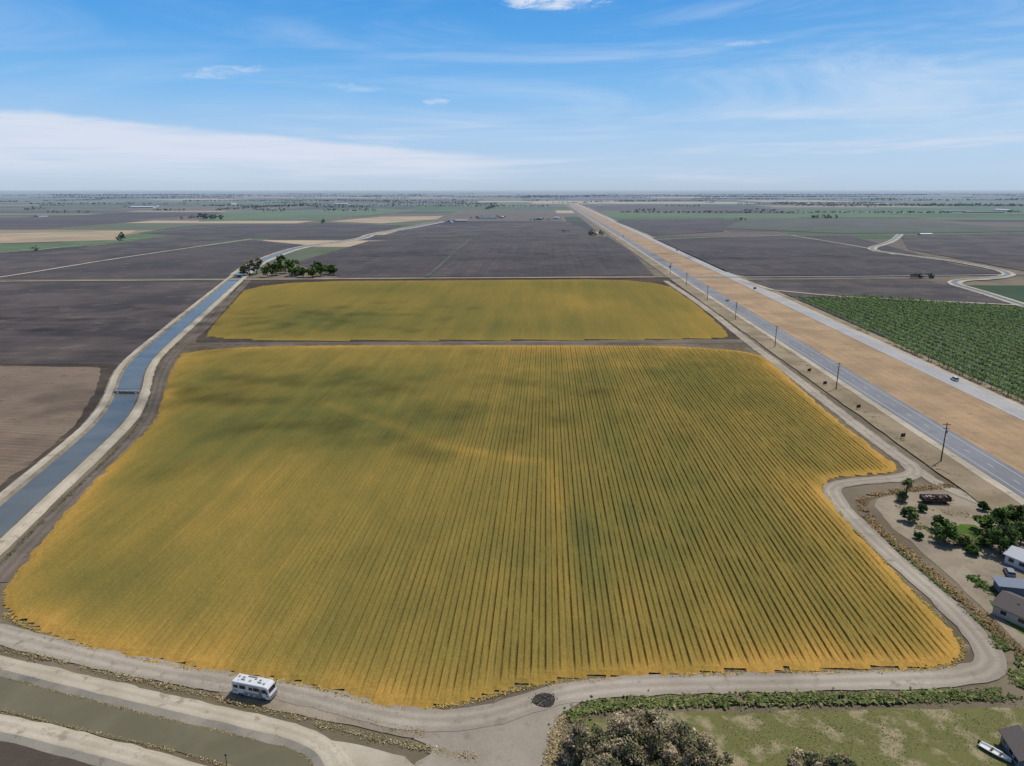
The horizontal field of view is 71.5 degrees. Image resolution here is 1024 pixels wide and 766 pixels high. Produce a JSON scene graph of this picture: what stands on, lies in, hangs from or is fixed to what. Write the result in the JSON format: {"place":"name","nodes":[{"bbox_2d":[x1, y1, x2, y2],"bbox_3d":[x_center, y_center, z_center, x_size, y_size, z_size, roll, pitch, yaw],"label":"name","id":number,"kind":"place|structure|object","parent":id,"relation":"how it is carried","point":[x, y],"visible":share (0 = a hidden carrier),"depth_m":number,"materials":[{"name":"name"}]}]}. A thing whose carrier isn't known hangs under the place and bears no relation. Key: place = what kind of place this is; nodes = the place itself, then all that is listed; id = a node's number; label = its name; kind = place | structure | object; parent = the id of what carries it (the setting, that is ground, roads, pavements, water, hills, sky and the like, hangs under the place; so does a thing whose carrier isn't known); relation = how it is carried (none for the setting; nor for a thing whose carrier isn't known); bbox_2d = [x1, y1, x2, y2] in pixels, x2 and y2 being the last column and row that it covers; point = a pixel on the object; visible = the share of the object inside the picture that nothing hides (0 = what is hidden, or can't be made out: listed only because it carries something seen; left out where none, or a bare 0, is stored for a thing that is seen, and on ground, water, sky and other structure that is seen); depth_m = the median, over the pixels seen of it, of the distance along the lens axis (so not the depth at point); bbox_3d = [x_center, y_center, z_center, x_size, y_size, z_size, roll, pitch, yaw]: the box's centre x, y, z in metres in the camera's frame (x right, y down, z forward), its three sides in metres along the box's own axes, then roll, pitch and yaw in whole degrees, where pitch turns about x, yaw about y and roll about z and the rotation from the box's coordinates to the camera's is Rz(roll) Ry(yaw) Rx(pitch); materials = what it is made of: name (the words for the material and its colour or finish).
{"place":"outdoors","nodes":[
{"label":"outdoors","id":0,"kind":"place"},
{"bbox_2d":[0,741,91,765],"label":"damp soil margin","id":1,"kind":"object","parent":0,"point":[12,754],"visible":1,"depth_m":122.83,"materials":[{"name":"soil"}]},
{"bbox_2d":[0,366,100,484],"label":"bedded field","id":2,"kind":"structure","parent":0,"point":[41,409],"depth_m":321.72,"materials":[{"name":"brown soil"}]},
{"bbox_2d":[0,241,106,251],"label":"green field","id":3,"kind":"structure","parent":0,"point":[15,247],"depth_m":1244.09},
{"bbox_2d":[0,364,117,491],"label":"damp soil margin","id":4,"kind":"object","parent":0,"point":[106,371],"visible":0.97,"depth_m":329.65,"materials":[{"name":"soil"}]},
{"bbox_2d":[0,230,135,242],"bbox_3d":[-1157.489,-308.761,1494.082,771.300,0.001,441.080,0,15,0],"label":"stubble field","id":5,"kind":"structure","parent":0,"point":[37,237],"depth_m":1482.61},
{"bbox_2d":[0,714,205,765],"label":"canal bank","id":6,"kind":"structure","parent":0,"point":[80,746],"depth_m":124.68,"materials":[{"name":"concrete"}]},
{"bbox_2d":[0,282,220,364],"bbox_3d":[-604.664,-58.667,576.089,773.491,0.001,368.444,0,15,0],"label":"ploughed field","id":7,"kind":"structure","parent":0,"point":[82,323],"depth_m":545.17,"materials":[{"name":"soil"}]},
{"bbox_2d":[0,275,247,554],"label":"irrigation canal","id":8,"kind":"structure","parent":0,"point":[32,495],"depth_m":286.57,"materials":[{"name":"liquid"}]},
{"bbox_2d":[0,235,247,274],"bbox_3d":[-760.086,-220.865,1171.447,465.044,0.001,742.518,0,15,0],"label":"ploughed field","id":9,"kind":"structure","parent":0,"point":[12,263],"depth_m":1106.64,"materials":[{"name":"soil"}]},
{"bbox_2d":[0,280,250,582],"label":"farm road","id":10,"kind":"structure","parent":0,"point":[16,560],"depth_m":258.63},
{"bbox_2d":[1,239,249,276],"bbox_3d":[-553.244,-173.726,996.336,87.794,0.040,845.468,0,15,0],"label":"dirt road","id":11,"kind":"structure","parent":0,"point":[110,259],"depth_m":976.40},
{"bbox_2d":[0,240,303,278],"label":"ploughed field","id":12,"kind":"structure","parent":0,"point":[226,260],"depth_m":929.95,"materials":[{"name":"soil"}]},
{"bbox_2d":[0,677,310,765],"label":"canal water","id":13,"kind":"structure","parent":0,"point":[20,697],"depth_m":129.63,"materials":[{"name":"liquid"}]},
{"bbox_2d":[0,655,353,765],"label":"canal bank","id":14,"kind":"structure","parent":0,"point":[318,748],"depth_m":133.50,"materials":[{"name":"concrete"}]},
{"bbox_2d":[140,223,401,237],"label":"ploughed field","id":15,"kind":"structure","parent":0,"point":[314,230],"depth_m":1697.24,"materials":[{"name":"soil"}]},
{"bbox_2d":[200,208,422,220],"bbox_3d":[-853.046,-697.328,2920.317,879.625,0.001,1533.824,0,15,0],"label":"green field","id":16,"kind":"structure","parent":0,"point":[274,215],"depth_m":2781.05,"materials":[{"name":"plant"}]},
{"bbox_2d":[0,277,634,281],"bbox_3d":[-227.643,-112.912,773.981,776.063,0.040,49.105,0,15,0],"label":"farm road","id":17,"kind":"structure","parent":0,"point":[336,278],"depth_m":781.10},
{"bbox_2d":[219,692,437,737],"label":"dirt pullout","id":18,"kind":"structure","parent":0,"point":[305,711],"depth_m":133.06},
{"bbox_2d":[230,221,446,274],"bbox_3d":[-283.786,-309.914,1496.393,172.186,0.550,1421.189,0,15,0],"label":"irrigation canal","id":19,"kind":"structure","parent":0,"point":[267,258],"depth_m":1212.59,"materials":[{"name":"concrete"}]},
{"bbox_2d":[332,740,413,765],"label":"sandy ground","id":20,"kind":"structure","parent":0,"point":[359,755],"depth_m":123.27,"materials":[{"name":"sand"}]},
{"bbox_2d":[331,216,441,222],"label":"stubble field","id":21,"kind":"structure","parent":0,"point":[394,219],"depth_m":2317.35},
{"bbox_2d":[425,238,471,276],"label":"farm track","id":22,"kind":"structure","parent":0,"point":[442,262],"depth_m":976.01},
{"bbox_2d":[175,342,745,344],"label":"farm road","id":23,"kind":"structure","parent":0,"point":[471,343],"depth_m":453.64,"materials":[{"name":"soil"}]},
{"bbox_2d":[206,279,727,340],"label":"crop field","id":24,"kind":"structure","parent":0,"point":[504,310],"depth_m":567.25,"materials":[{"name":"plant"}]},
{"bbox_2d":[299,236,653,276],"bbox_3d":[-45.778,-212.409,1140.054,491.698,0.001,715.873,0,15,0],"label":"ploughed field","id":25,"kind":"structure","parent":0,"point":[548,256],"depth_m":1009.50,"materials":[{"name":"soil"}]},
{"bbox_2d":[2,345,961,707],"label":"crop field","id":26,"kind":"structure","parent":0,"point":[416,525],"depth_m":204.06,"materials":[{"name":"plant"}]},
{"bbox_2d":[375,221,598,237],"bbox_3d":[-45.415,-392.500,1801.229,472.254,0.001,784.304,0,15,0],"label":"ploughed field","id":27,"kind":"structure","parent":0,"point":[508,229],"depth_m":1697.78,"materials":[{"name":"soil"}]},
{"bbox_2d":[413,702,579,765],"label":"dirt junction","id":28,"kind":"object","parent":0,"point":[521,741],"visible":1,"depth_m":126.33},
{"bbox_2d":[541,713,569,765],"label":"dry weeds","id":29,"kind":"object","parent":28,"relation":"on","point":[555,743],"visible":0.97,"depth_m":125.70,"materials":[{"name":"beige plant"}]},
{"bbox_2d":[0,281,1006,731],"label":"dirt road","id":30,"kind":"structure","parent":0,"point":[988,663],"depth_m":143.05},
{"bbox_2d":[231,673,277,700],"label":"motorhome","id":31,"kind":"object","parent":30,"relation":"on","point":[264,689],"visible":1,"depth_m":136.88,"materials":[{"name":"white paint"}]},
{"bbox_2d":[0,192,1023,308],"bbox_3d":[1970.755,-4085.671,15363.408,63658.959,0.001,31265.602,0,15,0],"label":"farmland","id":32,"kind":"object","parent":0,"point":[27,223],"visible":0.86,"depth_m":3321.08,"materials":[{"name":"soil"}]},
{"bbox_2d":[242,259,255,274],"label":"eucalyptus tree","id":33,"kind":"object","parent":32,"relation":"on","point":[250,262],"visible":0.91,"depth_m":808.01,"materials":[{"name":"green plant"}]},
{"bbox_2d":[252,257,262,273],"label":"eucalyptus tree","id":34,"kind":"object","parent":32,"relation":"on","point":[257,265],"visible":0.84,"depth_m":822.31,"materials":[{"name":"green plant"}]},
{"bbox_2d":[0,191,1023,765],"bbox_3d":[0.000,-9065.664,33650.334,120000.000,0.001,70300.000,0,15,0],"label":"ground","id":35,"kind":"structure","parent":0,"point":[852,495],"depth_m":186.57,"materials":[{"name":"soil"}]},
{"bbox_2d":[0,343,177,565],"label":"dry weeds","id":36,"kind":"object","parent":35,"relation":"on","point":[113,451],"visible":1,"depth_m":244.44,"materials":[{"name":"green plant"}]},
{"bbox_2d":[2,710,233,765],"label":"dry weeds","id":37,"kind":"object","parent":35,"relation":"on","point":[96,732],"visible":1,"depth_m":127.57,"materials":[{"name":"brown plant"}]},
{"bbox_2d":[9,678,311,763],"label":"dry weeds","id":38,"kind":"object","parent":35,"relation":"on","point":[54,690],"visible":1,"depth_m":134.03,"materials":[{"name":"brown plant"}]},
{"bbox_2d":[0,645,478,763],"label":"dry weeds","id":39,"kind":"object","parent":35,"relation":"on","point":[228,700],"visible":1,"depth_m":135.50,"materials":[{"name":"brown plant"}]},
{"bbox_2d":[220,682,423,735],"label":"dry weeds","id":40,"kind":"object","parent":35,"relation":"on","point":[354,714],"visible":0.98,"depth_m":130.62,"materials":[{"name":"brown plant"}]},
{"bbox_2d":[195,277,739,342],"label":"field margin","id":41,"kind":"object","parent":35,"relation":"on","point":[203,338],"visible":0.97,"depth_m":728.44,"materials":[{"name":"soil"}]},
{"bbox_2d":[0,342,1007,709],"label":"field margin","id":42,"kind":"object","parent":35,"relation":"on","point":[956,632],"visible":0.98,"depth_m":177.99,"materials":[{"name":"soil"}]},
{"bbox_2d":[2,485,965,711],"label":"crop edge weeds","id":43,"kind":"object","parent":42,"relation":"on","point":[571,680],"visible":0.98,"depth_m":144.77,"materials":[{"name":"yellow plant"}]},
{"bbox_2d":[0,193,1023,277],"bbox_3d":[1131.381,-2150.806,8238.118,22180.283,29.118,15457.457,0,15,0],"label":"distant trees","id":44,"kind":"object","parent":35,"relation":"on","point":[121,235],"visible":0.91,"depth_m":5051.13,"materials":[{"name":"green plant"}]},
{"bbox_2d":[559,717,609,765],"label":"eucalyptus tree","id":45,"kind":"object","parent":35,"relation":"on","point":[579,729],"visible":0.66,"depth_m":119.77,"materials":[{"name":"green plant"}]},
{"bbox_2d":[581,744,625,765],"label":"eucalyptus tree","id":46,"kind":"object","parent":35,"relation":"on","point":[604,758],"visible":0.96,"depth_m":113.87,"materials":[{"name":"green plant"}]},
{"bbox_2d":[585,711,653,765],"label":"eucalyptus tree","id":47,"kind":"object","parent":35,"relation":"on","point":[610,738],"visible":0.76,"depth_m":117.47,"materials":[{"name":"green plant"}]},
{"bbox_2d":[613,708,657,749],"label":"eucalyptus tree","id":48,"kind":"object","parent":35,"relation":"on","point":[636,713],"visible":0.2,"depth_m":123.19,"materials":[{"name":"green plant"}]},
{"bbox_2d":[612,711,681,765],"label":"eucalyptus tree","id":49,"kind":"object","parent":35,"relation":"on","point":[671,752],"visible":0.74,"depth_m":116.45,"materials":[{"name":"green plant"}]},
{"bbox_2d":[645,706,683,749],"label":"eucalyptus tree","id":50,"kind":"object","parent":35,"relation":"on","point":[653,714],"visible":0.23,"depth_m":123.69,"materials":[{"name":"green plant"}]},
{"bbox_2d":[650,718,717,765],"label":"eucalyptus tree","id":51,"kind":"object","parent":35,"relation":"on","point":[700,745],"visible":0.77,"depth_m":116.66,"materials":[{"name":"green plant"}]},
{"bbox_2d":[686,744,732,765],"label":"eucalyptus tree","id":52,"kind":"object","parent":35,"relation":"on","point":[727,756],"visible":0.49,"depth_m":116.60,"materials":[{"name":"green plant"}]},
{"bbox_2d":[563,686,1022,721],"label":"green weeds","id":53,"kind":"object","parent":35,"relation":"on","point":[793,697],"visible":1,"depth_m":136.61,"materials":[{"name":"green plant"}]},
{"bbox_2d":[568,684,1023,765],"bbox_3d":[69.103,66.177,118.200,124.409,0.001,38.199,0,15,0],"label":"rough grass","id":54,"kind":"structure","parent":35,"relation":"on","point":[909,725],"depth_m":128.49,"materials":[{"name":"plant"}]},
{"bbox_2d":[977,740,1011,761],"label":"rowing boat","id":55,"kind":"object","parent":54,"relation":"on","point":[992,750],"visible":1,"depth_m":123.93,"materials":[{"name":"white paint"}]},
{"bbox_2d":[998,724,1023,765],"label":"tool shed","id":56,"kind":"structure","parent":54,"relation":"on","point":[1012,740],"depth_m":123.18,"materials":[{"name":"grey"}]},
{"bbox_2d":[786,747,824,765],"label":"olive shrub","id":57,"kind":"object","parent":35,"relation":"on","point":[808,756],"visible":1,"depth_m":117.39,"materials":[{"name":"green plant"}]},
{"bbox_2d":[820,753,857,765],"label":"olive shrub","id":58,"kind":"object","parent":35,"relation":"on","point":[836,759],"visible":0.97,"depth_m":116.76,"materials":[{"name":"green plant"}]},
{"bbox_2d":[854,483,1023,664],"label":"dry weeds","id":59,"kind":"object","parent":35,"relation":"on","point":[862,499],"visible":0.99,"depth_m":189.09,"materials":[{"name":"brown plant"}]},
{"bbox_2d":[885,538,1023,665],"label":"green weeds","id":60,"kind":"object","parent":35,"relation":"on","point":[978,619],"visible":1,"depth_m":175.42,"materials":[{"name":"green plant"}]},
{"bbox_2d":[988,635,1023,688],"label":"green weeds","id":61,"kind":"object","parent":35,"relation":"on","point":[1018,677],"visible":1,"depth_m":145.34,"materials":[{"name":"green plant"}]},
{"bbox_2d":[0,0,1023,190],"label":"sky","id":62,"kind":"structure","parent":0,"point":[96,95],"materials":[{"name":"blue"}]},
{"bbox_2d":[532,693,554,706],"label":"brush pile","id":63,"kind":"object","parent":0,"point":[542,699],"visible":1,"depth_m":136.74,"materials":[{"name":"black soil"}]},
{"bbox_2d":[615,218,723,235],"bbox_3d":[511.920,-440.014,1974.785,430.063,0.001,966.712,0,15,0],"label":"ploughed field","id":64,"kind":"structure","parent":0,"point":[667,227],"depth_m":1928.44,"materials":[{"name":"soil"}]},
{"bbox_2d":[565,201,1023,497],"bbox_3d":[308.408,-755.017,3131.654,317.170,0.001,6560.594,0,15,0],"label":"highway carriageway","id":65,"kind":"structure","parent":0,"point":[998,470],"depth_m":331.04,"materials":[{"name":"asphalt"}]},
{"bbox_2d":[621,235,1022,492],"bbox_3d":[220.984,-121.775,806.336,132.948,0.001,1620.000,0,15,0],"label":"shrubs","id":66,"kind":"object","parent":65,"relation":"on","point":[863,381],"visible":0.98,"depth_m":365.80,"materials":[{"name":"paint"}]},
{"bbox_2d":[567,204,1023,525],"bbox_3d":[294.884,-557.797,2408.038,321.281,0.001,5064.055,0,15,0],"label":"highway verge","id":67,"kind":"structure","parent":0,"point":[974,486],"depth_m":339.65,"materials":[{"name":"soil"}]},
{"bbox_2d":[570,205,1023,504],"bbox_3d":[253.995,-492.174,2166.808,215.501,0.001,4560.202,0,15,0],"label":"dirt shoulder","id":68,"kind":"object","parent":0,"point":[984,476],"visible":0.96,"depth_m":312.00},
{"bbox_2d":[571,204,1023,473],"bbox_3d":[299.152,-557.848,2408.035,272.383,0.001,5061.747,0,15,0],"label":"dirt median","id":69,"kind":"structure","parent":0,"point":[995,432],"depth_m":382.36,"materials":[{"name":"soil"}]},
{"bbox_2d":[571,201,1023,420],"bbox_3d":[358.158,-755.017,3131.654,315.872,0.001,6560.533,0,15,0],"label":"highway carriageway","id":70,"kind":"structure","parent":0,"point":[1005,406],"depth_m":434.46,"materials":[{"name":"asphalt"}]},
{"bbox_2d":[581,205,1023,407],"bbox_3d":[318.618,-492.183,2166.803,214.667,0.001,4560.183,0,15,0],"label":"dirt shoulder","id":71,"kind":"object","parent":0,"point":[974,384],"visible":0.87,"depth_m":432.08},
{"bbox_2d":[653,235,999,275],"bbox_3d":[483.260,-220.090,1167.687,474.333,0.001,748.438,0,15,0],"label":"ploughed field","id":72,"kind":"structure","parent":0,"point":[768,255],"depth_m":1022.71,"materials":[{"name":"soil"}]},
{"bbox_2d":[689,274,1023,277],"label":"cross road","id":73,"kind":"structure","parent":0,"point":[847,276],"depth_m":798.26,"materials":[{"name":"asphalt"}]},
{"bbox_2d":[725,219,1023,233],"bbox_3d":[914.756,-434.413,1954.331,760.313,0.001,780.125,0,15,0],"label":"green field","id":74,"kind":"structure","parent":0,"point":[848,226],"depth_m":1876.97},
{"bbox_2d":[740,280,1013,304],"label":"farm track","id":75,"kind":"structure","parent":0,"point":[847,296],"depth_m":666.35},
{"bbox_2d":[749,278,1007,304],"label":"ploughed field","id":76,"kind":"structure","parent":0,"point":[914,288],"depth_m":695.34,"materials":[{"name":"soil"}]},
{"bbox_2d":[794,298,1023,398],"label":"orchard floor","id":77,"kind":"structure","parent":0,"point":[839,316],"depth_m":484.26,"materials":[{"name":"soil"}]},
{"bbox_2d":[799,294,1023,401],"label":"orchard trees","id":78,"kind":"object","parent":77,"relation":"on","point":[930,323],"visible":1,"depth_m":490.78,"materials":[{"name":"green plant"}]},
{"bbox_2d":[894,447,978,503],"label":"dirt track","id":79,"kind":"structure","parent":0,"point":[929,477],"depth_m":233.51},
{"bbox_2d":[868,234,1023,306],"bbox_3d":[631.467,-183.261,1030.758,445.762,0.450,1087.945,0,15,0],"label":"irrigation canal","id":80,"kind":"structure","parent":0,"point":[960,284],"depth_m":785.89,"materials":[{"name":"concrete"}]},
{"bbox_2d":[875,488,1023,647],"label":"house yard","id":81,"kind":"structure","parent":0,"point":[957,563],"depth_m":195.27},
{"bbox_2d":[895,491,908,502],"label":"palm tree","id":82,"kind":"object","parent":81,"relation":"on","point":[902,496],"visible":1,"depth_m":222.99,"materials":[{"name":"green plant"}]},
{"bbox_2d":[901,478,914,499],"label":"palm tree","id":83,"kind":"object","parent":81,"relation":"on","point":[908,482],"visible":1,"depth_m":223.08,"materials":[{"name":"green plant"}]},
{"bbox_2d":[899,506,920,521],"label":"garden tree","id":84,"kind":"object","parent":81,"relation":"on","point":[911,513],"visible":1,"depth_m":208.89,"materials":[{"name":"green plant"}]},
{"bbox_2d":[919,494,953,503],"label":"farm wagon","id":85,"kind":"object","parent":81,"relation":"on","point":[927,498],"visible":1,"depth_m":222.12,"materials":[{"name":"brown wood"}]},
{"bbox_2d":[931,515,951,526],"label":"garden tree","id":86,"kind":"object","parent":81,"relation":"on","point":[938,520],"visible":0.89,"depth_m":204.33,"materials":[{"name":"green plant"}]},
{"bbox_2d":[931,522,963,541],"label":"garden tree","id":87,"kind":"object","parent":81,"relation":"on","point":[950,531],"visible":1,"depth_m":195.64,"materials":[{"name":"green plant"}]},
{"bbox_2d":[914,522,992,547],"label":"garden plants","id":88,"kind":"object","parent":81,"relation":"on","point":[975,542],"visible":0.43,"depth_m":199.00,"materials":[{"name":"green plant"}]},
{"bbox_2d":[958,534,971,545],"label":"garden shrub","id":89,"kind":"object","parent":81,"relation":"on","point":[966,538],"visible":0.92,"depth_m":195.33,"materials":[{"name":"green plant"}]},
{"bbox_2d":[964,543,981,555],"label":"garden shrub","id":90,"kind":"object","parent":81,"relation":"on","point":[972,549],"visible":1,"depth_m":190.67,"materials":[{"name":"green plant"}]},
{"bbox_2d":[966,574,998,597],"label":"garden plants","id":91,"kind":"object","parent":81,"relation":"on","point":[977,580],"visible":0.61,"depth_m":176.58,"materials":[{"name":"green plant"}]},
{"bbox_2d":[977,501,991,510],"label":"garden shrub","id":92,"kind":"object","parent":81,"relation":"on","point":[983,505],"visible":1,"depth_m":216.75,"materials":[{"name":"green plant"}]},
{"bbox_2d":[971,514,1000,528],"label":"garden tree","id":93,"kind":"object","parent":81,"relation":"on","point":[985,521],"visible":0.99,"depth_m":202.64,"materials":[{"name":"green plant"}]},
{"bbox_2d":[977,528,1000,545],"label":"garden tree","id":94,"kind":"object","parent":81,"relation":"on","point":[984,532],"visible":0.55,"depth_m":195.58,"materials":[{"name":"green plant"}]},
{"bbox_2d":[987,506,1014,528],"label":"garden tree","id":95,"kind":"object","parent":81,"relation":"on","point":[999,512],"visible":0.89,"depth_m":204.17,"materials":[{"name":"green plant"}]},
{"bbox_2d":[984,524,1022,553],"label":"garden tree","id":96,"kind":"object","parent":81,"relation":"on","point":[1007,537],"visible":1,"depth_m":190.26,"materials":[{"name":"green plant"}]},
{"bbox_2d":[992,576,1023,596],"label":"garden shed","id":97,"kind":"structure","parent":81,"relation":"on","point":[1013,585],"depth_m":172.64,"materials":[{"name":"grey"}]},
{"bbox_2d":[992,606,1023,627],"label":"walls","id":98,"kind":"structure","parent":81,"relation":"on","point":[1012,618],"depth_m":161.80,"materials":[{"name":"paint"}]},
{"bbox_2d":[991,590,1023,618],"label":"roof","id":99,"kind":"structure","parent":98,"relation":"on","point":[1010,602],"depth_m":162.92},
{"bbox_2d":[1003,566,1015,577],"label":"car","id":100,"kind":"object","parent":81,"relation":"on","point":[1009,572],"visible":1,"depth_m":180.07,"materials":[{"name":"paint"}]},
{"bbox_2d":[1003,545,1023,570],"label":"house","id":101,"kind":"structure","parent":81,"relation":"on","point":[1014,556],"depth_m":185.51,"materials":[{"name":"white paint"}]},
{"bbox_2d":[1005,504,1023,521],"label":"garden tree","id":102,"kind":"object","parent":81,"relation":"on","point":[1010,515],"visible":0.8,"depth_m":206.93,"materials":[{"name":"green plant"}]},
{"bbox_2d":[1007,522,1023,545],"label":"garden tree","id":103,"kind":"object","parent":81,"relation":"on","point":[1020,527],"visible":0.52,"depth_m":194.67,"materials":[{"name":"green plant"}]},
{"bbox_2d":[1007,505,1023,521],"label":"garden tree","id":104,"kind":"object","parent":81,"relation":"on","point":[1019,507],"visible":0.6,"depth_m":206.59,"materials":[{"name":"green plant"}]},
{"bbox_2d":[902,234,1023,270],"bbox_3d":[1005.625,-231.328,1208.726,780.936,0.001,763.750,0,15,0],"label":"ploughed field","id":105,"kind":"structure","parent":0,"point":[1005,250],"depth_m":1198.17,"materials":[{"name":"soil"}]},
{"bbox_2d":[955,524,990,547],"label":"lawn","id":106,"kind":"structure","parent":0,"point":[969,529],"depth_m":204.91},
{"bbox_2d":[962,211,1003,212],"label":"farm building","id":107,"kind":"structure","parent":0,"point":[982,211],"depth_m":3004.14,"materials":[{"name":"paint"}]},
{"bbox_2d":[989,600,1023,633],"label":"lawn","id":108,"kind":"structure","parent":0,"point":[1018,628],"depth_m":159.90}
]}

